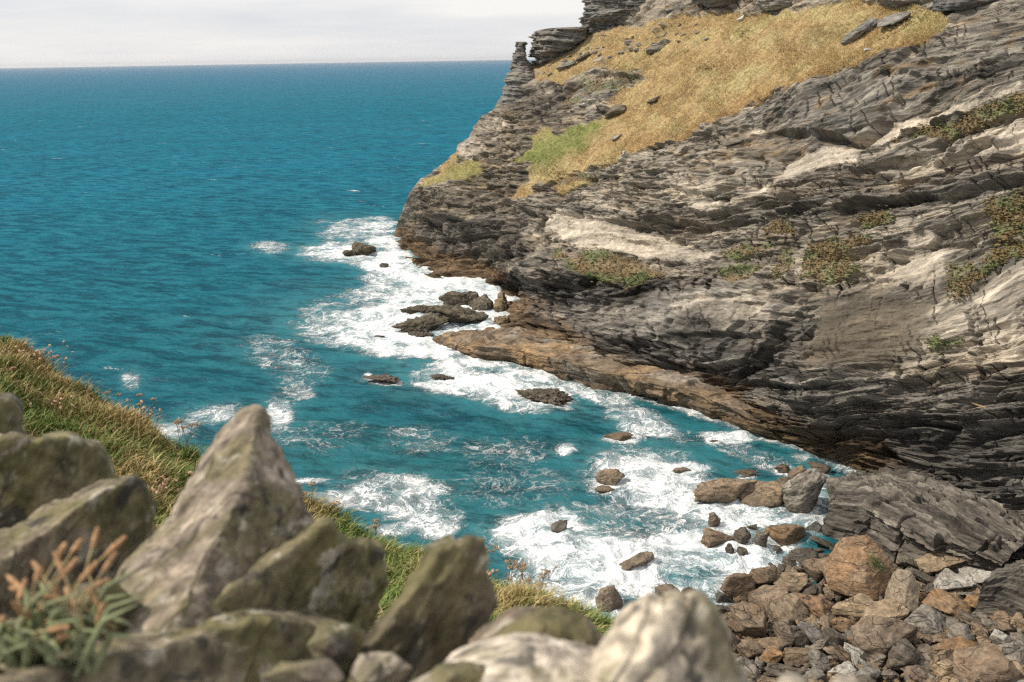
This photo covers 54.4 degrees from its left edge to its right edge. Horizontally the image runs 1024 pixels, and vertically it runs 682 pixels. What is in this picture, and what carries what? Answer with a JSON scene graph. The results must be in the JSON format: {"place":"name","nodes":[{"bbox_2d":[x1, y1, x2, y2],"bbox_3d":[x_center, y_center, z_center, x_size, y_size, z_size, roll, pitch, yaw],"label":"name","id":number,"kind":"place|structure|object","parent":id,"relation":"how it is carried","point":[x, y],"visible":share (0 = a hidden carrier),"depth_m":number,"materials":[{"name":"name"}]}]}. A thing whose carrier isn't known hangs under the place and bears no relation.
{"place":"outdoors","nodes":[
{"label":"outdoors","id":0,"kind":"place"},
{"bbox_2d":[0,0,584,67],"label":"sky","id":1,"kind":"structure","parent":0,"point":[33,33],"materials":[{"name":"white"}]},
{"bbox_2d":[0,59,855,632],"bbox_3d":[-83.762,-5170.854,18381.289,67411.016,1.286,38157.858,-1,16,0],"label":"sea","id":2,"kind":"structure","parent":0,"point":[176,239],"depth_m":145.33,"materials":[{"name":"teal liquid"}]},
{"bbox_2d":[351,242,375,254],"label":"sea rock","id":3,"kind":"object","parent":2,"relation":"in","point":[359,248],"visible":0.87,"depth_m":192.42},
{"bbox_2d":[363,374,400,382],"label":"sea rock","id":4,"kind":"object","parent":2,"relation":"in","point":[386,378],"visible":1,"depth_m":115.91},
{"bbox_2d":[399,304,439,313],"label":"sea rock","id":5,"kind":"object","parent":2,"relation":"in","point":[423,308],"visible":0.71,"depth_m":146.83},
{"bbox_2d":[391,312,449,331],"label":"sea rock","id":6,"kind":"object","parent":2,"relation":"in","point":[427,322],"visible":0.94,"depth_m":137.58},
{"bbox_2d":[438,291,478,305],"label":"sea rock","id":7,"kind":"object","parent":2,"relation":"in","point":[454,298],"visible":0.78,"depth_m":151.56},
{"bbox_2d":[435,304,488,322],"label":"sea rock","id":8,"kind":"object","parent":2,"relation":"in","point":[458,314],"visible":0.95,"depth_m":140.80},
{"bbox_2d":[469,294,493,310],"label":"sea rock","id":9,"kind":"object","parent":2,"relation":"in","point":[483,302],"visible":0.89,"depth_m":149.00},
{"bbox_2d":[493,291,507,312],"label":"sea rock","id":10,"kind":"object","parent":2,"relation":"in","point":[500,304],"visible":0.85,"depth_m":147.25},
{"bbox_2d":[514,388,574,405],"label":"sea rock","id":11,"kind":"object","parent":2,"relation":"in","point":[556,396],"visible":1,"depth_m":108.15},
{"bbox_2d":[551,520,567,532],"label":"sea rock","id":12,"kind":"object","parent":2,"relation":"in","point":[559,526],"visible":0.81,"depth_m":78.36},
{"bbox_2d":[595,585,622,611],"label":"sea rock","id":13,"kind":"object","parent":2,"relation":"in","point":[609,596],"visible":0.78,"depth_m":67.19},
{"bbox_2d":[595,468,624,485],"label":"sea rock","id":14,"kind":"object","parent":2,"relation":"in","point":[611,477],"visible":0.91,"depth_m":87.04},
{"bbox_2d":[603,432,632,440],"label":"sea rock","id":15,"kind":"object","parent":2,"relation":"in","point":[621,436],"visible":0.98,"depth_m":97.33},
{"bbox_2d":[619,551,653,569],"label":"sea rock","id":16,"kind":"object","parent":2,"relation":"in","point":[640,559],"visible":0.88,"depth_m":73.04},
{"bbox_2d":[654,583,678,596],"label":"sea rock","id":17,"kind":"object","parent":2,"relation":"in","point":[661,590],"visible":0.48,"depth_m":68.93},
{"bbox_2d":[700,527,733,547],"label":"sea rock","id":18,"kind":"object","parent":2,"relation":"in","point":[711,538],"visible":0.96,"depth_m":76.02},
{"bbox_2d":[693,478,756,503],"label":"sea rock","id":19,"kind":"object","parent":2,"relation":"in","point":[725,490],"visible":0.88,"depth_m":82.89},
{"bbox_2d":[733,527,750,543],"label":"sea rock","id":20,"kind":"object","parent":2,"relation":"in","point":[741,535],"visible":1,"depth_m":76.16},
{"bbox_2d":[739,480,783,507],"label":"sea rock","id":21,"kind":"object","parent":2,"relation":"in","point":[768,494],"visible":0.84,"depth_m":82.58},
{"bbox_2d":[754,529,769,547],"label":"sea rock","id":22,"kind":"object","parent":2,"relation":"in","point":[760,538],"visible":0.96,"depth_m":75.42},
{"bbox_2d":[781,468,827,513],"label":"sea rock","id":23,"kind":"object","parent":2,"relation":"in","point":[801,491],"visible":0.88,"depth_m":80.79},
{"bbox_2d":[807,461,831,473],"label":"sea rock","id":24,"kind":"object","parent":2,"relation":"in","point":[823,468],"visible":0.77,"depth_m":89.21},
{"bbox_2d":[386,0,1023,560],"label":"headland","id":25,"kind":"structure","parent":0,"point":[846,370],"depth_m":109.58,"materials":[{"name":"stone"}]},
{"bbox_2d":[499,42,534,104],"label":"rock pinnacle","id":26,"kind":"object","parent":25,"relation":"on","point":[520,73],"visible":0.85,"depth_m":191.97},
{"bbox_2d":[528,27,587,66],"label":"rock crag","id":27,"kind":"structure","parent":25,"relation":"on","point":[548,44],"depth_m":192.42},
{"bbox_2d":[432,326,760,423],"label":"rock shelf","id":28,"kind":"object","parent":25,"relation":"on","point":[587,366],"visible":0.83,"depth_m":113.06,"materials":[{"name":"stone"}]},
{"bbox_2d":[578,0,645,34],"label":"rock crag","id":29,"kind":"structure","parent":25,"relation":"on","point":[599,15],"depth_m":192.78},
{"bbox_2d":[604,104,625,118],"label":"rock outcrop","id":30,"kind":"object","parent":25,"relation":"on","point":[616,110],"visible":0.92,"depth_m":159.08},
{"bbox_2d":[421,0,948,198],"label":"slope grass","id":31,"kind":"structure","parent":25,"relation":"on","point":[922,37],"depth_m":143.58,"materials":[{"name":"plant"}]},
{"bbox_2d":[696,0,737,7],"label":"rock crag","id":32,"kind":"structure","parent":25,"relation":"on","point":[714,3],"depth_m":163.20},
{"bbox_2d":[754,0,791,10],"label":"rock crag","id":33,"kind":"structure","parent":25,"relation":"on","point":[770,5],"depth_m":147.10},
{"bbox_2d":[535,11,1023,355],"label":"cliff plants","id":34,"kind":"object","parent":25,"relation":"on","point":[969,266],"visible":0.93,"depth_m":99.56,"materials":[{"name":"plant"}]},
{"bbox_2d":[841,30,863,44],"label":"slab outcrop","id":35,"kind":"object","parent":25,"relation":"on","point":[848,38],"visible":0.98,"depth_m":123.13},
{"bbox_2d":[852,18,878,33],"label":"slab outcrop","id":36,"kind":"object","parent":25,"relation":"on","point":[870,24],"visible":0.73,"depth_m":122.67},
{"bbox_2d":[877,11,910,26],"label":"slab outcrop","id":37,"kind":"object","parent":25,"relation":"on","point":[895,18],"visible":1,"depth_m":119.36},
{"bbox_2d":[877,0,916,7],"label":"rock crag","id":38,"kind":"structure","parent":25,"relation":"on","point":[896,3],"depth_m":121.48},
{"bbox_2d":[822,465,1023,573],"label":"slab outcrop","id":39,"kind":"object","parent":25,"relation":"on","point":[892,513],"visible":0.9,"depth_m":72.99,"materials":[{"name":"stone"}]},
{"bbox_2d":[932,0,994,11],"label":"rock crag","id":40,"kind":"structure","parent":25,"relation":"on","point":[946,5],"depth_m":111.21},
{"bbox_2d":[721,560,1023,681],"bbox_3d":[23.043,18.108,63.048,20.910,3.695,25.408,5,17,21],"label":"cobbles","id":41,"kind":"object","parent":0,"point":[904,676],"visible":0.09,"depth_m":60.77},
{"bbox_2d":[720,573,755,597],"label":"boulder","id":42,"kind":"object","parent":41,"relation":"on","point":[736,584],"visible":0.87,"depth_m":68.41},
{"bbox_2d":[729,601,766,638],"bbox_3d":[14.905,17.873,63.089,2.387,2.134,1.771,5,17,20],"label":"boulder","id":43,"kind":"object","parent":41,"relation":"on","point":[747,619],"visible":0.97,"depth_m":62.82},
{"bbox_2d":[736,639,763,659],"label":"boulder","id":44,"kind":"object","parent":41,"relation":"on","point":[749,649],"visible":0.92,"depth_m":59.87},
{"bbox_2d":[742,664,760,681],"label":"boulder","id":45,"kind":"object","parent":41,"relation":"on","point":[752,670],"visible":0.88,"depth_m":57.68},
{"bbox_2d":[749,565,776,587],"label":"boulder","id":46,"kind":"object","parent":41,"relation":"on","point":[761,576],"visible":0.73,"depth_m":69.55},
{"bbox_2d":[748,584,788,609],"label":"boulder","id":47,"kind":"object","parent":41,"relation":"on","point":[765,595],"visible":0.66,"depth_m":66.94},
{"bbox_2d":[759,647,783,663],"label":"boulder","id":48,"kind":"object","parent":41,"relation":"on","point":[771,654],"visible":0.9,"depth_m":59.25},
{"bbox_2d":[757,637,786,650],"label":"boulder","id":49,"kind":"object","parent":41,"relation":"on","point":[779,643],"visible":0.78,"depth_m":60.74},
{"bbox_2d":[772,619,795,650],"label":"boulder","id":50,"kind":"object","parent":41,"relation":"on","point":[783,629],"visible":0.82,"depth_m":61.36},
{"bbox_2d":[765,524,805,545],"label":"boulder","id":51,"kind":"object","parent":41,"relation":"on","point":[784,534],"visible":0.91,"depth_m":76.26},
{"bbox_2d":[764,662,808,675],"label":"boulder","id":52,"kind":"object","parent":41,"relation":"on","point":[774,669],"visible":0.87,"depth_m":57.65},
{"bbox_2d":[767,592,809,624],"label":"boulder","id":53,"kind":"object","parent":41,"relation":"on","point":[791,608],"visible":0.82,"depth_m":64.34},
{"bbox_2d":[773,572,808,591],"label":"boulder","id":54,"kind":"object","parent":41,"relation":"on","point":[794,581],"visible":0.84,"depth_m":69.12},
{"bbox_2d":[782,647,809,665],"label":"boulder","id":55,"kind":"object","parent":41,"relation":"on","point":[792,656],"visible":0.91,"depth_m":58.95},
{"bbox_2d":[787,548,817,563],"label":"boulder","id":56,"kind":"object","parent":41,"relation":"on","point":[797,554],"visible":0.84,"depth_m":73.91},
{"bbox_2d":[793,631,812,647],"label":"boulder","id":57,"kind":"object","parent":41,"relation":"on","point":[802,640],"visible":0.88,"depth_m":61.23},
{"bbox_2d":[797,621,822,643],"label":"boulder","id":58,"kind":"object","parent":41,"relation":"on","point":[812,632],"visible":0.84,"depth_m":61.80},
{"bbox_2d":[803,666,825,679],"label":"boulder","id":59,"kind":"object","parent":41,"relation":"on","point":[816,673],"visible":0.79,"depth_m":56.81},
{"bbox_2d":[802,557,827,582],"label":"boulder","id":60,"kind":"object","parent":41,"relation":"on","point":[812,567],"visible":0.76,"depth_m":70.44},
{"bbox_2d":[795,592,837,617],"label":"boulder","id":61,"kind":"object","parent":41,"relation":"on","point":[817,606],"visible":0.81,"depth_m":64.75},
{"bbox_2d":[808,649,830,672],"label":"boulder","id":62,"kind":"object","parent":41,"relation":"on","point":[818,659],"visible":0.91,"depth_m":58.31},
{"bbox_2d":[809,536,834,548],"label":"boulder","id":63,"kind":"object","parent":41,"relation":"on","point":[822,542],"visible":0.87,"depth_m":75.46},
{"bbox_2d":[820,613,834,628],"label":"boulder","id":64,"kind":"object","parent":41,"relation":"on","point":[826,619],"visible":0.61,"depth_m":63.36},
{"bbox_2d":[818,627,847,653],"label":"boulder","id":65,"kind":"object","parent":41,"relation":"on","point":[833,636],"visible":0.75,"depth_m":60.35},
{"bbox_2d":[822,645,851,662],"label":"boulder","id":66,"kind":"object","parent":41,"relation":"on","point":[839,653],"visible":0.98,"depth_m":58.68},
{"bbox_2d":[827,660,856,674],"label":"boulder","id":67,"kind":"object","parent":41,"relation":"on","point":[847,667],"visible":0.92,"depth_m":57.28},
{"bbox_2d":[831,617,856,631],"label":"boulder","id":68,"kind":"object","parent":41,"relation":"on","point":[841,624],"visible":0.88,"depth_m":62.62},
{"bbox_2d":[831,593,873,619],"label":"boulder","id":69,"kind":"object","parent":41,"relation":"on","point":[855,606],"visible":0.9,"depth_m":64.18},
{"bbox_2d":[843,642,866,659],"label":"boulder","id":70,"kind":"object","parent":41,"relation":"on","point":[852,649],"visible":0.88,"depth_m":59.10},
{"bbox_2d":[822,535,894,600],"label":"boulder","id":71,"kind":"object","parent":41,"relation":"on","point":[847,570],"visible":0.94,"depth_m":67.00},
{"bbox_2d":[855,663,880,679],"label":"boulder","id":72,"kind":"object","parent":41,"relation":"on","point":[873,671],"visible":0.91,"depth_m":56.64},
{"bbox_2d":[869,654,886,665],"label":"boulder","id":73,"kind":"object","parent":41,"relation":"on","point":[879,659],"visible":0.93,"depth_m":58.20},
{"bbox_2d":[850,615,917,657],"bbox_3d":[22.292,17.895,59.672,3.896,2.774,3.154,1,17,20],"label":"boulder","id":74,"kind":"object","parent":41,"relation":"on","point":[873,634],"visible":0.73,"depth_m":59.07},
{"bbox_2d":[860,599,909,618],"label":"boulder","id":75,"kind":"object","parent":41,"relation":"on","point":[893,608],"visible":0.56,"depth_m":63.23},
{"bbox_2d":[880,669,900,681],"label":"boulder","id":76,"kind":"object","parent":41,"relation":"on","point":[888,675],"visible":1,"depth_m":56.52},
{"bbox_2d":[884,569,920,616],"bbox_3d":[25.250,16.428,64.473,2.126,2.988,2.806,6,17,24],"label":"boulder","id":77,"kind":"object","parent":41,"relation":"on","point":[903,587],"visible":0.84,"depth_m":63.99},
{"bbox_2d":[886,638,919,671],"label":"boulder","id":78,"kind":"object","parent":41,"relation":"on","point":[902,653],"visible":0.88,"depth_m":57.23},
{"bbox_2d":[896,553,917,569],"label":"boulder","id":79,"kind":"object","parent":41,"relation":"on","point":[902,559],"visible":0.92,"depth_m":70.53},
{"bbox_2d":[900,665,933,681],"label":"boulder","id":80,"kind":"object","parent":41,"relation":"on","point":[916,673],"visible":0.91,"depth_m":55.86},
{"bbox_2d":[905,567,935,583],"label":"boulder","id":81,"kind":"object","parent":41,"relation":"on","point":[923,577],"visible":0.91,"depth_m":68.24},
{"bbox_2d":[904,604,949,634],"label":"boulder","id":82,"kind":"object","parent":41,"relation":"on","point":[926,619],"visible":0.88,"depth_m":61.52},
{"bbox_2d":[919,647,953,666],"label":"boulder","id":83,"kind":"object","parent":41,"relation":"on","point":[935,656],"visible":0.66,"depth_m":57.78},
{"bbox_2d":[914,551,966,572],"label":"boulder","id":84,"kind":"object","parent":41,"relation":"on","point":[934,561],"visible":0.91,"depth_m":70.15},
{"bbox_2d":[932,659,953,677],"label":"boulder","id":85,"kind":"object","parent":41,"relation":"on","point":[943,668],"visible":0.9,"depth_m":56.08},
{"bbox_2d":[922,588,972,615],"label":"boulder","id":86,"kind":"object","parent":41,"relation":"on","point":[943,601],"visible":0.77,"depth_m":63.58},
{"bbox_2d":[933,568,976,590],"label":"boulder","id":87,"kind":"object","parent":41,"relation":"on","point":[947,579],"visible":0.95,"depth_m":66.39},
{"bbox_2d":[934,636,977,650],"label":"boulder","id":88,"kind":"object","parent":41,"relation":"on","point":[958,642],"visible":0.67,"depth_m":58.56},
{"bbox_2d":[945,622,974,639],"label":"boulder","id":89,"kind":"object","parent":41,"relation":"on","point":[956,629],"visible":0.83,"depth_m":59.79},
{"bbox_2d":[956,609,984,627],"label":"boulder","id":90,"kind":"object","parent":41,"relation":"on","point":[965,617],"visible":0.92,"depth_m":61.75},
{"bbox_2d":[958,566,990,583],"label":"boulder","id":91,"kind":"object","parent":41,"relation":"on","point":[976,575],"visible":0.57,"depth_m":67.44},
{"bbox_2d":[952,643,1011,681],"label":"boulder","id":92,"kind":"object","parent":41,"relation":"on","point":[989,662],"visible":0.98,"depth_m":55.05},
{"bbox_2d":[971,559,1023,620],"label":"slab outcrop","id":93,"kind":"object","parent":41,"relation":"on","point":[1002,588],"visible":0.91,"depth_m":62.78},
{"bbox_2d":[989,628,1012,644],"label":"boulder","id":94,"kind":"object","parent":41,"relation":"on","point":[997,637],"visible":0.82,"depth_m":58.93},
{"bbox_2d":[996,620,1013,631],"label":"boulder","id":95,"kind":"object","parent":41,"relation":"on","point":[1004,625],"visible":0.98,"depth_m":60.42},
{"bbox_2d":[998,639,1023,655],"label":"boulder","id":96,"kind":"object","parent":41,"relation":"on","point":[1013,647],"visible":0.63,"depth_m":57.40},
{"bbox_2d":[1010,612,1023,632],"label":"boulder","id":97,"kind":"object","parent":41,"relation":"on","point":[1017,621],"visible":0.87,"depth_m":61.02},
{"bbox_2d":[1010,660,1023,679],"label":"boulder","id":98,"kind":"object","parent":41,"relation":"on","point":[1016,668],"visible":0.36,"depth_m":55.56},
{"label":"hillside","id":99,"kind":"structure","parent":0,"visible":0},
{"bbox_2d":[22,340,73,373],"bbox_3d":[-4.931,0.212,10.589,0.456,0.279,0.662,-5,16,-13],"label":"thrift clump","id":100,"kind":"object","parent":99,"relation":"on","point":[49,353],"visible":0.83,"depth_m":10.61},
{"bbox_2d":[151,471,192,507],"bbox_3d":[-2.675,1.130,7.540,0.604,0.278,0.452,14,21,42],"label":"thrift clump","id":101,"kind":"object","parent":99,"relation":"on","point":[161,487],"visible":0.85,"depth_m":7.46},
{"bbox_2d":[0,334,751,678],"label":"grass","id":102,"kind":"structure","parent":99,"relation":"on","point":[150,456],"depth_m":8.38,"materials":[{"name":"plant"}]},
{"bbox_3d":[0.026,1.599,2.090,3.800,2.134,2.050,-1,16,0],"label":"stone wall","id":103,"kind":"object","parent":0,"visible":0},
{"bbox_2d":[0,393,25,434],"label":"wall stone","id":104,"kind":"object","parent":103,"relation":"on","point":[11,412],"visible":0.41,"depth_m":2.67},
{"bbox_2d":[0,431,114,528],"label":"wall stone","id":105,"kind":"object","parent":103,"relation":"on","point":[36,473],"visible":0.49,"depth_m":2.35,"materials":[{"name":"stone"}]},
{"bbox_2d":[0,473,157,619],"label":"wall stone","id":106,"kind":"object","parent":103,"relation":"on","point":[114,510],"visible":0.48,"depth_m":2.05,"materials":[{"name":"stone"}]},
{"bbox_2d":[0,606,366,681],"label":"wall stone","id":107,"kind":"object","parent":103,"relation":"on","point":[244,644],"visible":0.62,"depth_m":1.51,"materials":[{"name":"stone"}]},
{"bbox_2d":[0,527,144,676],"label":"sea plantain","id":108,"kind":"object","parent":107,"relation":"on","point":[26,640],"visible":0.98,"depth_m":1.34,"materials":[{"name":"green plant"}]},
{"bbox_2d":[307,619,365,665],"bbox_3d":[-0.272,0.475,1.584,0.091,0.147,0.218,-1,16,0],"label":"wall stone","id":109,"kind":"object","parent":107,"relation":"on","point":[337,643],"visible":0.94,"depth_m":1.49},
{"bbox_2d":[210,517,388,634],"bbox_3d":[-0.434,0.513,1.818,0.134,0.334,0.585,12,21,39],"label":"wall stone","id":110,"kind":"object","parent":103,"relation":"on","point":[325,566],"visible":0.51,"depth_m":1.83,"materials":[{"name":"stone"}]},
{"bbox_2d":[96,404,314,643],"bbox_3d":[-0.555,0.428,1.895,0.392,0.499,0.693,-1,16,0],"label":"wall stone","id":111,"kind":"object","parent":110,"relation":"on","point":[238,510],"visible":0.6,"depth_m":1.81,"materials":[{"name":"stone"}]},
{"bbox_2d":[65,581,138,637],"bbox_3d":[-0.716,0.452,1.698,0.107,0.157,0.232,-15,21,-41],"label":"wall stone","id":112,"kind":"object","parent":111,"relation":"on","point":[115,589],"visible":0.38,"depth_m":1.62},
{"bbox_2d":[260,659,344,681],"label":"wall stone","id":113,"kind":"object","parent":103,"relation":"on","point":[321,670],"visible":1,"depth_m":1.27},
{"bbox_2d":[347,534,497,681],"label":"wall stone","id":114,"kind":"object","parent":103,"relation":"on","point":[441,608],"visible":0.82,"depth_m":1.63,"materials":[{"name":"stone"}]},
{"bbox_2d":[350,652,412,681],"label":"wall stone","id":115,"kind":"object","parent":114,"relation":"on","point":[381,667],"visible":1,"depth_m":1.37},
{"bbox_2d":[469,606,603,646],"bbox_3d":[0.043,0.489,1.583,0.220,0.221,0.383,-1,16,0],"label":"wall stone","id":116,"kind":"object","parent":103,"relation":"on","point":[558,622],"visible":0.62,"depth_m":1.48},
{"bbox_2d":[412,632,597,681],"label":"wall stone","id":117,"kind":"object","parent":116,"relation":"on","point":[526,657],"visible":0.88,"depth_m":1.29,"materials":[{"name":"stone"}]},
{"bbox_2d":[429,661,485,681],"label":"wall stone","id":118,"kind":"object","parent":117,"relation":"on","point":[464,671],"visible":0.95,"depth_m":1.26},
{"bbox_2d":[589,589,750,681],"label":"wall stone","id":119,"kind":"object","parent":103,"relation":"on","point":[673,636],"visible":1,"depth_m":1.11,"materials":[{"name":"stone"}]},
{"bbox_2d":[777,673,808,681],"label":"wall stone","id":120,"kind":"object","parent":103,"relation":"on","point":[792,677],"visible":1,"depth_m":1.03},
{"bbox_2d":[832,674,857,681],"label":"wall stone","id":121,"kind":"object","parent":103,"relation":"on","point":[843,678],"visible":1,"depth_m":1.00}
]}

